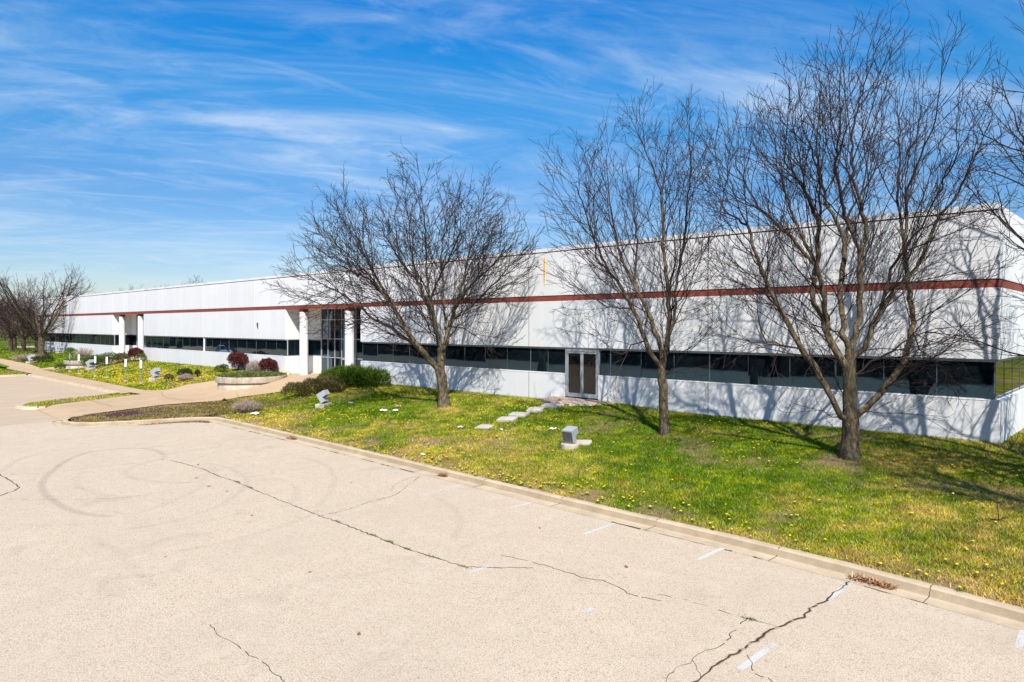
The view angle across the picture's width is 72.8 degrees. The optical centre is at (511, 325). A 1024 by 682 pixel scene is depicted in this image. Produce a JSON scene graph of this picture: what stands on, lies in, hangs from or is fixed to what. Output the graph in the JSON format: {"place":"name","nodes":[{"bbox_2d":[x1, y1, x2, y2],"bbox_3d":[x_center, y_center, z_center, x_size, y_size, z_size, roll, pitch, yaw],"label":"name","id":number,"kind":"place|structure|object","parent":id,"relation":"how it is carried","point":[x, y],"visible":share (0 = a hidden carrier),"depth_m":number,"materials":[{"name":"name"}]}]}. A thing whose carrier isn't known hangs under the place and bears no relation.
{"place":"outdoors","nodes":[
{"label":"outdoors","id":0,"kind":"place"},
{"bbox_2d":[0,334,34,348],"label":"lawn","id":1,"kind":"structure","parent":0,"point":[3,342],"depth_m":148.27,"materials":[{"name":"plant"}]},
{"bbox_2d":[0,359,39,368],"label":"sidewalk","id":2,"kind":"structure","parent":0,"point":[15,364],"depth_m":80.03,"materials":[{"name":"concrete"}]},
{"bbox_2d":[0,376,118,425],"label":"driveway","id":3,"kind":"structure","parent":0,"point":[15,391],"depth_m":48.33,"materials":[{"name":"concrete"}]},
{"bbox_2d":[0,374,26,376],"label":"kerb","id":4,"kind":"structure","parent":3,"relation":"on","point":[13,375],"depth_m":65.20,"materials":[{"name":"concrete"}]},
{"bbox_2d":[14,393,114,409],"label":"kerb","id":5,"kind":"structure","parent":3,"relation":"on","point":[21,406],"depth_m":39.89,"materials":[{"name":"concrete"}]},
{"bbox_2d":[27,374,130,393],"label":"kerb","id":6,"kind":"structure","parent":3,"relation":"on","point":[102,389],"depth_m":54.95,"materials":[{"name":"concrete"}]},
{"bbox_2d":[7,368,140,390],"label":"sidewalk","id":7,"kind":"structure","parent":0,"point":[78,379],"depth_m":59.38,"materials":[{"name":"concrete"}]},
{"bbox_2d":[24,393,128,405],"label":"grass island","id":8,"kind":"structure","parent":0,"point":[80,399],"depth_m":43.81,"materials":[{"name":"plant"}]},
{"bbox_2d":[40,358,139,369],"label":"sidewalk","id":9,"kind":"structure","parent":0,"point":[49,368],"depth_m":72.18,"materials":[{"name":"concrete"}]},
{"bbox_2d":[63,359,115,368],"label":"planter","id":10,"kind":"object","parent":9,"relation":"on","point":[73,363],"visible":0.25,"depth_m":70.94,"materials":[{"name":"concrete"}]},
{"bbox_2d":[63,357,110,360],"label":"creeping groundcover","id":11,"kind":"object","parent":10,"relation":"in","point":[75,358],"visible":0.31,"depth_m":71.73,"materials":[{"name":"green plant"}]},
{"bbox_2d":[71,403,227,421],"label":"grass island","id":12,"kind":"structure","parent":0,"point":[202,414],"depth_m":36.77,"materials":[{"name":"soil"}]},
{"bbox_2d":[0,346,313,409],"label":"lawn","id":13,"kind":"structure","parent":0,"point":[1,347],"depth_m":58.02,"materials":[{"name":"plant"}]},
{"bbox_2d":[10,353,37,360],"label":"dry grass mound","id":14,"kind":"object","parent":13,"relation":"on","point":[21,357],"visible":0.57,"depth_m":85.48,"materials":[{"name":"beige plant"}]},
{"bbox_2d":[0,287,51,351],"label":"bare tree","id":15,"kind":"object","parent":13,"relation":"on","point":[10,341],"visible":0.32,"depth_m":102.06,"materials":[{"name":"brown plant"}]},
{"bbox_2d":[0,287,57,351],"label":"bare tree","id":16,"kind":"object","parent":13,"relation":"on","point":[23,345],"visible":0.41,"depth_m":97.86,"materials":[{"name":"brown plant"}]},
{"bbox_2d":[0,289,59,352],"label":"bare tree","id":17,"kind":"object","parent":13,"relation":"on","point":[30,334],"visible":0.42,"depth_m":93.86,"materials":[{"name":"brown plant"}]},
{"bbox_2d":[0,280,60,348],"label":"bare tree","id":18,"kind":"object","parent":13,"relation":"on","point":[14,340],"visible":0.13,"depth_m":106.21,"materials":[{"name":"brown plant"}]},
{"bbox_2d":[26,354,36,363],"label":"floodlight","id":19,"kind":"object","parent":13,"relation":"on","point":[30,357],"visible":0.75,"depth_m":81.80,"materials":[{"name":"metal"}]},
{"bbox_2d":[33,355,41,362],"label":"shrub","id":20,"kind":"object","parent":13,"relation":"on","point":[39,357],"visible":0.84,"depth_m":81.18,"materials":[{"name":"green plant"}]},
{"bbox_2d":[40,354,53,361],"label":"shrub","id":21,"kind":"object","parent":13,"relation":"on","point":[48,356],"visible":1,"depth_m":80.32,"materials":[{"name":"green plant"}]},
{"bbox_2d":[0,263,95,354],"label":"bare tree","id":22,"kind":"object","parent":13,"relation":"on","point":[39,334],"visible":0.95,"depth_m":88.11,"materials":[{"name":"brown plant"}]},
{"bbox_2d":[47,345,54,352],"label":"floodlight","id":23,"kind":"object","parent":13,"relation":"on","point":[51,348],"visible":0.86,"depth_m":92.92,"materials":[{"name":"metal"}]},
{"bbox_2d":[55,346,63,353],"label":"floodlight","id":24,"kind":"object","parent":13,"relation":"on","point":[60,349],"visible":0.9,"depth_m":89.94,"materials":[{"name":"metal"}]},
{"bbox_2d":[54,363,65,368],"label":"juniper","id":25,"kind":"object","parent":13,"relation":"on","point":[60,365],"visible":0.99,"depth_m":71.52,"materials":[{"name":"green plant"}]},
{"bbox_2d":[64,347,77,354],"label":"juniper","id":26,"kind":"object","parent":13,"relation":"on","point":[70,350],"visible":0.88,"depth_m":86.17,"materials":[{"name":"green plant"}]},
{"bbox_2d":[73,347,93,356],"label":"twiggy shrub","id":27,"kind":"object","parent":13,"relation":"on","point":[85,352],"visible":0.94,"depth_m":81.40,"materials":[{"name":"grey plant"}]},
{"bbox_2d":[85,359,94,370],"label":"floodlight","id":28,"kind":"object","parent":13,"relation":"on","point":[90,364],"visible":0.85,"depth_m":68.09,"materials":[{"name":"metal"}]},
{"bbox_2d":[79,354,108,366],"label":"juniper","id":29,"kind":"object","parent":13,"relation":"on","point":[87,358],"visible":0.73,"depth_m":69.38,"materials":[{"name":"green plant"}]},
{"bbox_2d":[105,357,107,377],"bbox_3d":[-35.107,3.704,60.218,0.257,1.940,0.257,0,0,44],"label":"light post","id":30,"kind":"object","parent":13,"relation":"on","point":[106,366],"visible":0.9,"depth_m":60.19,"materials":[{"name":"metal"}]},
{"bbox_2d":[95,351,129,362],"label":"juniper","id":31,"kind":"object","parent":13,"relation":"on","point":[113,355],"visible":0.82,"depth_m":69.96,"materials":[{"name":"green plant"}]},
{"bbox_2d":[115,351,131,362],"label":"juniper","id":32,"kind":"object","parent":13,"relation":"on","point":[124,353],"visible":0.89,"depth_m":69.59,"materials":[{"name":"green plant"}]},
{"bbox_2d":[124,359,127,381],"bbox_3d":[-31.379,3.721,56.461,0.257,1.940,0.257,0,0,44],"label":"light post","id":33,"kind":"object","parent":13,"relation":"on","point":[125,380],"visible":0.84,"depth_m":56.43,"materials":[{"name":"metal"}]},
{"bbox_2d":[127,347,144,361],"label":"barberry","id":34,"kind":"object","parent":13,"relation":"on","point":[135,351],"visible":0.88,"depth_m":69.75,"materials":[{"name":"red plant"}]},
{"bbox_2d":[139,360,142,383],"bbox_3d":[-29.022,3.710,54.355,0.257,1.940,0.257,0,0,44],"label":"light post","id":35,"kind":"object","parent":13,"relation":"on","point":[140,382],"visible":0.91,"depth_m":54.31,"materials":[{"name":"metal"}]},
{"bbox_2d":[136,353,147,360],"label":"juniper","id":36,"kind":"object","parent":13,"relation":"on","point":[143,356],"visible":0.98,"depth_m":68.59,"materials":[{"name":"green plant"}]},
{"bbox_2d":[148,367,162,381],"bbox_3d":[-28.635,3.956,55.824,0.653,1.119,0.988,0,0,14],"label":"floodlight","id":37,"kind":"object","parent":13,"relation":"on","point":[154,372],"visible":0.95,"depth_m":55.59,"materials":[{"name":"metal"}]},
{"bbox_2d":[164,373,173,379],"bbox_3d":[-27.001,4.067,54.705,0.836,0.638,0.798,0,0,44],"label":"shrub","id":38,"kind":"object","parent":13,"relation":"on","point":[169,375],"visible":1,"depth_m":54.62,"materials":[{"name":"brown plant"}]},
{"bbox_2d":[176,368,192,375],"bbox_3d":[-25.616,3.764,54.383,1.506,0.953,1.297,0,0,44],"label":"shrub","id":39,"kind":"object","parent":13,"relation":"on","point":[186,371],"visible":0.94,"depth_m":54.14,"materials":[{"name":"green plant"}]},
{"bbox_2d":[176,373,193,380],"bbox_3d":[-25.073,3.959,53.342,1.239,0.669,1.262,0,0,44],"label":"twiggy shrub","id":40,"kind":"object","parent":13,"relation":"on","point":[183,377],"visible":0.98,"depth_m":53.13,"materials":[{"name":"grey plant"}]},
{"bbox_2d":[213,363,229,371],"bbox_3d":[-23.079,3.395,55.160,1.616,0.809,1.146,0,0,44],"label":"shrub","id":41,"kind":"object","parent":13,"relation":"on","point":[221,367],"visible":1,"depth_m":54.95,"materials":[{"name":"green plant"}]},
{"bbox_2d":[279,373,346,395],"bbox_3d":[-11.585,3.495,40.998,3.028,1.251,3.776,0,0,44],"label":"juniper","id":42,"kind":"object","parent":13,"relation":"on","point":[329,382],"visible":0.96,"depth_m":40.58,"materials":[{"name":"green plant"}]},
{"bbox_2d":[316,362,391,387],"bbox_3d":[-9.763,3.050,42.589,5.659,1.642,2.493,0,0,33],"label":"juniper","id":43,"kind":"object","parent":13,"relation":"on","point":[351,374],"visible":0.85,"depth_m":41.82,"materials":[{"name":"green plant"}]},
{"bbox_2d":[37,203,1023,443],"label":"office building","id":44,"kind":"structure","parent":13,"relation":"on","point":[214,324],"depth_m":29.79,"materials":[{"name":"white concrete"}]},
{"bbox_2d":[46,333,55,341],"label":"window","id":45,"kind":"structure","parent":44,"relation":"in","point":[48,334],"depth_m":96.97,"materials":[{"name":"black glass"}]},
{"bbox_2d":[55,333,65,342],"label":"window","id":46,"kind":"structure","parent":44,"relation":"in","point":[60,337],"depth_m":93.54,"materials":[{"name":"black glass"}]},
{"bbox_2d":[65,333,75,342],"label":"window","id":47,"kind":"structure","parent":44,"relation":"in","point":[70,337],"depth_m":90.59,"materials":[{"name":"black glass"}]},
{"bbox_2d":[76,334,87,343],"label":"window","id":48,"kind":"structure","parent":44,"relation":"in","point":[80,338],"depth_m":86.97,"materials":[{"name":"black glass"}]},
{"bbox_2d":[87,334,100,344],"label":"window","id":49,"kind":"structure","parent":44,"relation":"in","point":[92,338],"depth_m":83.62,"materials":[{"name":"black glass"}]},
{"bbox_2d":[100,334,114,345],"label":"window","id":50,"kind":"structure","parent":44,"relation":"in","point":[106,339],"depth_m":80.29,"materials":[{"name":"black glass"}]},
{"bbox_2d":[115,334,130,345],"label":"window","id":51,"kind":"structure","parent":44,"relation":"in","point":[127,337],"depth_m":79.57,"materials":[{"name":"glass"}]},
{"bbox_2d":[132,335,135,345],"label":"window","id":52,"kind":"structure","parent":44,"relation":"in","point":[133,336],"depth_m":79.38,"materials":[{"name":"glass"}]},
{"bbox_2d":[145,336,162,348],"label":"window","id":53,"kind":"structure","parent":44,"relation":"in","point":[150,341],"depth_m":70.15,"materials":[{"name":"black glass"}]},
{"bbox_2d":[162,336,182,349],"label":"window","id":54,"kind":"structure","parent":44,"relation":"in","point":[169,342],"depth_m":66.75,"materials":[{"name":"black glass"}]},
{"bbox_2d":[183,337,202,350],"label":"window","id":55,"kind":"structure","parent":44,"relation":"in","point":[189,343],"depth_m":63.50,"materials":[{"name":"black glass"}]},
{"bbox_2d":[204,337,228,352],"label":"window","id":56,"kind":"structure","parent":44,"relation":"in","point":[212,344],"depth_m":60.14,"materials":[{"name":"black glass"}]},
{"bbox_2d":[228,338,255,353],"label":"window","id":57,"kind":"structure","parent":44,"relation":"in","point":[245,345],"depth_m":56.62,"materials":[{"name":"black glass"}]},
{"bbox_2d":[255,339,287,355],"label":"window","id":58,"kind":"structure","parent":44,"relation":"in","point":[277,347],"depth_m":53.27,"materials":[{"name":"black glass"}]},
{"bbox_2d":[287,339,298,355],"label":"window","id":59,"kind":"structure","parent":44,"relation":"in","point":[293,344],"depth_m":52.20,"materials":[{"name":"glass"}]},
{"bbox_2d":[309,339,320,355],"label":"window","id":60,"kind":"structure","parent":44,"relation":"in","point":[314,344],"depth_m":52.48,"materials":[{"name":"glass"}]},
{"bbox_2d":[362,342,409,363],"bbox_3d":[-7.905,1.691,43.294,4.880,1.258,0.115,0,0,44],"label":"window","id":61,"kind":"structure","parent":44,"relation":"in","point":[372,351],"depth_m":43.24,"materials":[{"name":"black glass"}]},
{"bbox_2d":[409,343,464,366],"bbox_3d":[-4.371,1.691,39.929,4.880,1.258,0.115,0,0,44],"label":"window","id":62,"kind":"structure","parent":44,"relation":"in","point":[456,359],"depth_m":39.31,"materials":[{"name":"black glass"}]},
{"bbox_2d":[464,345,530,370],"bbox_3d":[-0.836,1.691,36.564,4.880,1.258,0.115,0,0,44],"label":"window","id":63,"kind":"structure","parent":44,"relation":"in","point":[511,357],"depth_m":36.37,"materials":[{"name":"black glass"}]},
{"bbox_2d":[530,346,564,372],"bbox_3d":[1.761,1.691,34.090,2.294,1.258,0.115,0,0,44],"label":"window","id":64,"kind":"structure","parent":44,"relation":"in","point":[543,359],"depth_m":34.10,"materials":[{"name":"black glass"}]},
{"bbox_2d":[567,351,581,397],"bbox_3d":[2.966,2.313,32.905,0.877,2.155,0.050,0,0,44],"label":"door","id":65,"kind":"structure","parent":44,"relation":"in","point":[574,359],"depth_m":32.90,"materials":[{"name":"glass"}]},
{"bbox_2d":[581,352,596,398],"bbox_3d":[3.585,2.312,32.265,0.877,2.155,0.122,0,0,44],"label":"door","id":66,"kind":"structure","parent":44,"relation":"in","point":[589,390],"depth_m":32.28,"materials":[{"name":"glass"}]},
{"bbox_2d":[599,348,610,375],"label":"window","id":67,"kind":"structure","parent":44,"relation":"in","point":[605,356],"depth_m":31.72,"materials":[{"name":"black glass"}]},
{"bbox_2d":[610,349,709,381],"bbox_3d":[6.232,1.691,29.833,4.880,1.258,0.115,0,0,44],"label":"window","id":68,"kind":"structure","parent":44,"relation":"in","point":[638,363],"depth_m":29.72,"materials":[{"name":"black glass"}]},
{"bbox_2d":[709,352,835,389],"bbox_3d":[9.766,1.691,26.468,4.880,1.258,0.115,0,0,44],"label":"window","id":69,"kind":"structure","parent":44,"relation":"in","point":[753,369],"depth_m":26.48,"materials":[{"name":"black glass"}]},
{"bbox_2d":[835,355,994,399],"bbox_3d":[13.245,1.691,23.155,4.730,1.258,0.115,0,0,44],"label":"window","id":70,"kind":"structure","parent":44,"relation":"in","point":[983,371],"depth_m":22.69,"materials":[{"name":"black glass"}]},
{"bbox_2d":[995,356,1021,399],"bbox_3d":[16.614,1.691,23.237,0.115,1.258,4.730,0,0,44],"label":"window","id":71,"kind":"structure","parent":44,"relation":"in","point":[1007,375],"depth_m":23.00,"materials":[{"name":"green glass"}]},
{"bbox_2d":[1020,356,1023,388],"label":"window","id":72,"kind":"structure","parent":44,"relation":"in","point":[1021,362],"depth_m":25.27,"materials":[{"name":"glass"}]},
{"bbox_2d":[37,374,316,420],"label":"sidewalk","id":73,"kind":"structure","parent":0,"point":[202,392],"depth_m":43.98,"materials":[{"name":"concrete"}]},
{"bbox_2d":[215,374,286,390],"bbox_3d":[-18.201,4.070,48.607,4.700,1.160,4.700,0,0,44],"label":"planter","id":74,"kind":"object","parent":73,"relation":"on","point":[229,383],"visible":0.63,"depth_m":46.58,"materials":[{"name":"concrete"}]},
{"bbox_2d":[214,370,286,378],"bbox_3d":[-18.209,3.462,48.605,4.860,0.507,4.827,0,0,44],"label":"creeping groundcover","id":75,"kind":"object","parent":74,"relation":"in","point":[254,374],"visible":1,"depth_m":47.67,"materials":[{"name":"green plant"}]},
{"bbox_2d":[245,359,262,370],"bbox_3d":[-19.525,3.085,52.967,1.541,1.188,1.534,0,0,44],"label":"twiggy shrub","id":76,"kind":"object","parent":74,"relation":"in","point":[253,366],"visible":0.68,"depth_m":52.76,"materials":[{"name":"grey plant"}]},
{"bbox_2d":[258,357,277,371],"bbox_3d":[-18.203,3.037,52.047,1.932,1.330,1.428,0,0,44],"label":"barberry","id":77,"kind":"object","parent":74,"relation":"in","point":[268,363],"visible":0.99,"depth_m":51.69,"materials":[{"name":"red plant"}]},
{"bbox_2d":[226,351,247,370],"bbox_3d":[-21.807,2.861,55.339,2.129,1.676,1.688,0,0,44],"label":"barberry","id":78,"kind":"object","parent":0,"point":[239,359],"visible":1,"depth_m":55.02,"materials":[{"name":"red plant"}]},
{"bbox_2d":[0,422,1023,681],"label":"parking lot","id":79,"kind":"structure","parent":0,"point":[94,586],"depth_m":12.68,"materials":[{"name":"concrete"}]},
{"bbox_2d":[137,420,210,425],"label":"leaf litter","id":80,"kind":"object","parent":79,"relation":"on","point":[201,421],"visible":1,"depth_m":34.36,"materials":[{"name":"brown plant"}]},
{"bbox_2d":[0,460,847,681],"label":"crack rim","id":81,"kind":"object","parent":79,"relation":"on","point":[749,643],"visible":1,"depth_m":11.46,"materials":[{"name":"grey concrete"}]},
{"bbox_2d":[0,435,849,681],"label":"crack","id":82,"kind":"object","parent":79,"relation":"on","point":[763,635],"visible":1,"depth_m":11.61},
{"bbox_2d":[235,481,761,681],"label":"crack weeds","id":83,"kind":"object","parent":79,"relation":"on","point":[433,556],"visible":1,"depth_m":15.00,"materials":[{"name":"green plant"}]},
{"bbox_2d":[52,417,1023,629],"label":"kerb","id":84,"kind":"structure","parent":79,"relation":"on","point":[988,609],"depth_m":15.92,"materials":[{"name":"concrete"}]},
{"bbox_2d":[438,472,447,477],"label":"leaf litter","id":85,"kind":"object","parent":84,"relation":"on","point":[442,474],"visible":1,"depth_m":22.16,"materials":[{"name":"brown plant"}]},
{"bbox_2d":[324,447,933,602],"bbox_3d":[-0.442,4.736,20.327,1.062,0.149,31.974,0,0,-44],"label":"kerb joint","id":86,"kind":"object","parent":84,"relation":"on","point":[776,555],"visible":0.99,"depth_m":12.49,"materials":[{"name":"grey concrete"}]},
{"bbox_2d":[847,571,898,590],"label":"leaf litter","id":87,"kind":"object","parent":84,"relation":"on","point":[869,580],"visible":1,"depth_m":12.95,"materials":[{"name":"brown plant"}]},
{"bbox_2d":[107,427,1023,669],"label":"parking line","id":88,"kind":"object","parent":79,"relation":"on","point":[753,658],"visible":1,"depth_m":11.86,"materials":[{"name":"white paint"}]},
{"bbox_2d":[233,427,926,603],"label":"seam dirt","id":89,"kind":"structure","parent":79,"relation":"on","point":[612,521],"depth_m":16.62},
{"bbox_2d":[0,0,1023,326],"label":"sky","id":90,"kind":"structure","parent":0,"point":[149,143],"materials":[{"name":"blue"}]},
{"bbox_2d":[0,347,1023,629],"bbox_3d":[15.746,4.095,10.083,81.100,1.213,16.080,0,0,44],"label":"lawn","id":91,"kind":"structure","parent":0,"point":[824,460],"depth_m":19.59,"materials":[{"name":"plant"}]},
{"bbox_2d":[0,308,33,339],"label":"wood","id":92,"kind":"object","parent":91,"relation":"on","point":[13,331],"depth_m":174.89,"materials":[{"name":"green plant"}]},
{"bbox_2d":[232,398,261,412],"bbox_3d":[-13.848,4.158,36.212,1.568,0.856,1.594,0,0,44],"label":"twiggy shrub","id":93,"kind":"object","parent":91,"relation":"on","point":[245,407],"visible":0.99,"depth_m":35.96,"materials":[{"name":"grey plant"}]},
{"bbox_2d":[8,363,626,437],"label":"dandelions","id":94,"kind":"object","parent":91,"relation":"on","point":[224,401],"visible":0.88,"depth_m":53.04,"materials":[{"name":"yellow plant"}]},
{"bbox_2d":[315,389,331,408],"bbox_3d":[-9.869,3.861,36.300,0.577,0.990,0.874,0,0,14],"label":"floodlight","id":95,"kind":"object","parent":91,"relation":"on","point":[322,397],"visible":0.94,"depth_m":36.08,"materials":[{"name":"metal"}]},
{"bbox_2d":[260,143,550,407],"bbox_3d":[-5.218,-2.494,33.924,13.473,13.255,10.476,0,0,-7],"label":"bare tree","id":96,"kind":"object","parent":91,"relation":"on","point":[438,365],"visible":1,"depth_m":33.22,"materials":[{"name":"brown plant"}]},
{"bbox_2d":[475,424,493,429],"bbox_3d":[-1.118,4.209,28.474,0.662,0.160,0.631,-2,5,26],"label":"stepping stone","id":97,"kind":"object","parent":91,"relation":"on","point":[487,426],"visible":0.66,"depth_m":28.34,"materials":[{"name":"white stone"}]},
{"bbox_2d":[496,416,517,421],"bbox_3d":[-0.197,4.049,29.661,0.776,0.190,0.612,-2,4,21],"label":"stepping stone","id":98,"kind":"object","parent":91,"relation":"on","point":[505,418],"visible":0.69,"depth_m":29.49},
{"bbox_2d":[508,412,529,416],"bbox_3d":[0.308,3.956,30.421,0.836,0.200,0.597,-2,5,26],"label":"stepping stone","id":99,"kind":"object","parent":91,"relation":"on","point":[518,414],"visible":0.61,"depth_m":30.27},
{"bbox_2d":[526,406,543,412],"bbox_3d":[1.056,3.838,31.177,0.723,0.220,0.631,-5,7,15],"label":"stepping stone","id":100,"kind":"object","parent":91,"relation":"on","point":[534,409],"visible":0.69,"depth_m":30.99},
{"bbox_2d":[540,403,563,408],"bbox_3d":[1.836,3.724,31.720,0.950,0.210,0.587,-1,5,32],"label":"stepping stone","id":101,"kind":"object","parent":91,"relation":"on","point":[551,405],"visible":0.58,"depth_m":31.58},
{"bbox_2d":[561,426,578,450],"bbox_3d":[2.024,3.952,24.240,0.660,0.827,0.660,0,0,37],"label":"floodlight","id":102,"kind":"object","parent":91,"relation":"on","point":[569,433],"visible":0.98,"depth_m":24.08,"materials":[{"name":"metal"}]},
{"bbox_2d":[542,396,619,405],"bbox_3d":[2.935,3.674,31.980,4.043,0.493,1.167,0,0,44],"label":"landing","id":103,"kind":"object","parent":91,"relation":"on","point":[567,401],"depth_m":31.92,"materials":[{"name":"concrete"}]},
{"bbox_2d":[576,440,591,445],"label":"concrete slab","id":104,"kind":"structure","parent":91,"relation":"on","point":[584,442],"depth_m":24.52,"materials":[{"name":"concrete"}]},
{"bbox_2d":[529,76,733,435],"bbox_3d":[4.238,-2.636,25.552,7.346,13.464,6.383,0,0,0],"label":"bare tree","id":105,"kind":"object","parent":91,"relation":"on","point":[664,428],"visible":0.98,"depth_m":25.27,"materials":[{"name":"brown plant"}]},
{"bbox_2d":[663,0,1023,460],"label":"bare tree","id":106,"kind":"object","parent":91,"relation":"on","point":[850,414],"visible":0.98,"depth_m":20.41,"materials":[{"name":"brown plant"}]},
{"bbox_2d":[919,1,1023,364],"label":"bare tree","id":107,"kind":"object","parent":91,"relation":"on","point":[1006,223],"visible":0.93,"depth_m":18.50,"materials":[{"name":"brown plant"}]},
{"bbox_2d":[1005,428,1023,444],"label":"lawn","id":108,"kind":"structure","parent":0,"point":[1016,436],"depth_m":22.20,"materials":[{"name":"plant"}]}
]}

